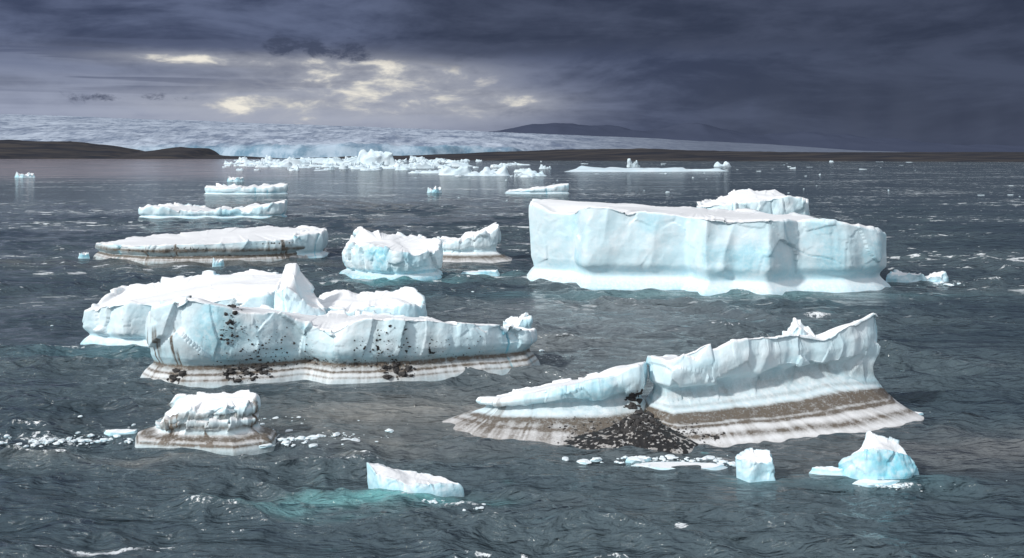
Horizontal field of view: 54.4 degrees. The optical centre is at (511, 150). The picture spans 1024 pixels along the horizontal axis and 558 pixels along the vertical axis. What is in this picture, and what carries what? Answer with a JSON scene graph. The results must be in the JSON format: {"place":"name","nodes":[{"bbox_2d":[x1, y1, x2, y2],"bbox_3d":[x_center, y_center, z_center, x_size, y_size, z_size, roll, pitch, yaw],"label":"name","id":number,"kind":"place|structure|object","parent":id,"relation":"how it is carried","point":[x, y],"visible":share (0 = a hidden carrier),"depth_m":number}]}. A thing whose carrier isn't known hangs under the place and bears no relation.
{"place":"outdoors","nodes":[
{"label":"outdoors","id":0,"kind":"place"},
{"bbox_2d":[0,114,890,157],"bbox_3d":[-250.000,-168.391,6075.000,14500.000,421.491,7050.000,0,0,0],"label":"glacier","id":1,"kind":"object","parent":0,"point":[264,140],"visible":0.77,"depth_m":3762.93},
{"bbox_2d":[0,159,1023,557],"bbox_3d":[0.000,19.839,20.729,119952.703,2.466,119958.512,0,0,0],"label":"water","id":2,"kind":"structure","parent":0,"point":[948,363],"depth_m":82.61},
{"bbox_2d":[15,172,34,176],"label":"ice floe","id":3,"kind":"object","parent":2,"relation":"on","point":[17,174],"visible":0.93,"depth_m":754.01},
{"bbox_2d":[78,252,89,258],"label":"ice floe","id":4,"kind":"object","parent":2,"relation":"on","point":[83,255],"visible":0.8,"depth_m":186.47},
{"bbox_2d":[104,429,137,435],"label":"ice floe","id":5,"kind":"object","parent":2,"relation":"on","point":[112,432],"visible":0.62,"depth_m":70.34},
{"bbox_2d":[135,390,276,455],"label":"iceberg","id":6,"kind":"object","parent":2,"relation":"on","point":[223,423],"visible":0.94,"depth_m":67.88},
{"bbox_2d":[93,225,327,264],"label":"iceberg","id":7,"kind":"object","parent":2,"relation":"on","point":[267,243],"visible":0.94,"depth_m":183.43},
{"bbox_2d":[138,199,286,218],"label":"iceberg","id":8,"kind":"object","parent":2,"relation":"on","point":[254,210],"visible":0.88,"depth_m":298.67},
{"bbox_2d":[212,258,223,266],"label":"ice floe","id":9,"kind":"object","parent":2,"relation":"on","point":[218,263],"visible":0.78,"depth_m":173.59},
{"bbox_2d":[227,177,243,181],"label":"ice floe","id":10,"kind":"object","parent":2,"relation":"on","point":[236,179],"visible":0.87,"depth_m":652.35},
{"bbox_2d":[205,183,287,193],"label":"iceberg","id":11,"kind":"object","parent":2,"relation":"on","point":[264,188],"visible":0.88,"depth_m":461.54},
{"bbox_2d":[80,263,539,387],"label":"iceberg","id":12,"kind":"object","parent":2,"relation":"on","point":[209,329],"visible":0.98,"depth_m":87.39},
{"bbox_2d":[339,226,442,280],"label":"iceberg","id":13,"kind":"object","parent":2,"relation":"on","point":[367,254],"visible":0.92,"depth_m":157.53},
{"bbox_2d":[367,462,463,496],"bbox_3d":[-5.736,19.805,59.200,5.937,2.390,3.009,0,0,0],"label":"ice floe","id":14,"kind":"object","parent":2,"relation":"on","point":[382,476],"visible":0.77,"depth_m":58.72},
{"bbox_2d":[427,186,441,192],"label":"ice floe","id":15,"kind":"object","parent":2,"relation":"on","point":[435,190],"visible":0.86,"depth_m":476.43},
{"bbox_2d":[437,222,511,262],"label":"iceberg","id":16,"kind":"object","parent":2,"relation":"on","point":[476,246],"visible":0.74,"depth_m":181.80},
{"bbox_2d":[461,269,499,275],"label":"ice floe","id":17,"kind":"object","parent":2,"relation":"on","point":[492,272],"visible":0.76,"depth_m":160.53},
{"bbox_2d":[0,281,1006,510],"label":"brash ice","id":18,"kind":"structure","parent":2,"relation":"on","point":[286,442],"depth_m":67.82},
{"bbox_2d":[506,183,568,193],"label":"iceberg","id":19,"kind":"object","parent":2,"relation":"on","point":[561,188],"visible":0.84,"depth_m":468.43},
{"bbox_2d":[625,456,650,462],"bbox_3d":[8.203,20.413,64.500,1.828,1.173,0.904,0,0,0],"label":"ice floe","id":20,"kind":"object","parent":2,"relation":"on","point":[647,459],"visible":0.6,"depth_m":64.35},
{"bbox_2d":[631,461,727,469],"bbox_3d":[10.592,20.411,62.992,6.662,1.177,1.789,0,0,0],"label":"ice floe","id":21,"kind":"object","parent":2,"relation":"on","point":[669,465],"visible":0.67,"depth_m":62.92},
{"bbox_2d":[442,313,923,453],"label":"iceberg","id":22,"kind":"object","parent":2,"relation":"on","point":[797,379],"visible":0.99,"depth_m":72.26},
{"bbox_2d":[527,199,890,295],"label":"tabular iceberg","id":23,"kind":"object","parent":2,"relation":"on","point":[627,246],"visible":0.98,"depth_m":144.94},
{"bbox_2d":[697,188,809,215],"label":"iceberg","id":24,"kind":"object","parent":2,"relation":"on","point":[775,202],"visible":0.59,"depth_m":204.83},
{"bbox_2d":[735,448,775,482],"bbox_3d":[14.915,19.697,60.994,2.470,2.607,2.142,0,0,0],"label":"ice floe","id":25,"kind":"object","parent":2,"relation":"on","point":[752,465],"visible":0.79,"depth_m":60.42},
{"bbox_2d":[809,430,918,479],"bbox_3d":[21.735,19.266,61.503,6.945,3.467,3.319,0,0,0],"label":"ice floe","id":26,"kind":"object","parent":2,"relation":"on","point":[876,457],"visible":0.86,"depth_m":60.59},
{"bbox_2d":[852,479,899,486],"bbox_3d":[21.956,20.409,59.969,3.343,1.183,0.988,0,0,0],"label":"ice floe","id":27,"kind":"object","parent":2,"relation":"on","point":[863,482],"visible":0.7,"depth_m":59.72},
{"bbox_2d":[886,269,948,282],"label":"ice floe","id":28,"kind":"object","parent":2,"relation":"on","point":[895,275],"visible":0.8,"depth_m":151.56},
{"bbox_2d":[0,140,1023,161],"bbox_3d":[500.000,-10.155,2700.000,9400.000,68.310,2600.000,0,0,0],"label":"shoreline","id":29,"kind":"structure","parent":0,"point":[15,149],"depth_m":2242.70},
{"bbox_2d":[0,0,1023,145],"label":"sky","id":30,"kind":"structure","parent":0,"point":[932,71]},
{"bbox_2d":[222,149,1020,200],"bbox_3d":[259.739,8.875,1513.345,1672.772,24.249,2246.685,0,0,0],"label":"distant iceberg field","id":31,"kind":"structure","parent":0,"point":[371,159],"depth_m":1238.84},
{"bbox_2d":[489,123,1023,151],"bbox_3d":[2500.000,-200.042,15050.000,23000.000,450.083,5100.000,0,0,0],"label":"mountain range","id":32,"kind":"structure","parent":0,"point":[695,132],"depth_m":14074.75}
]}

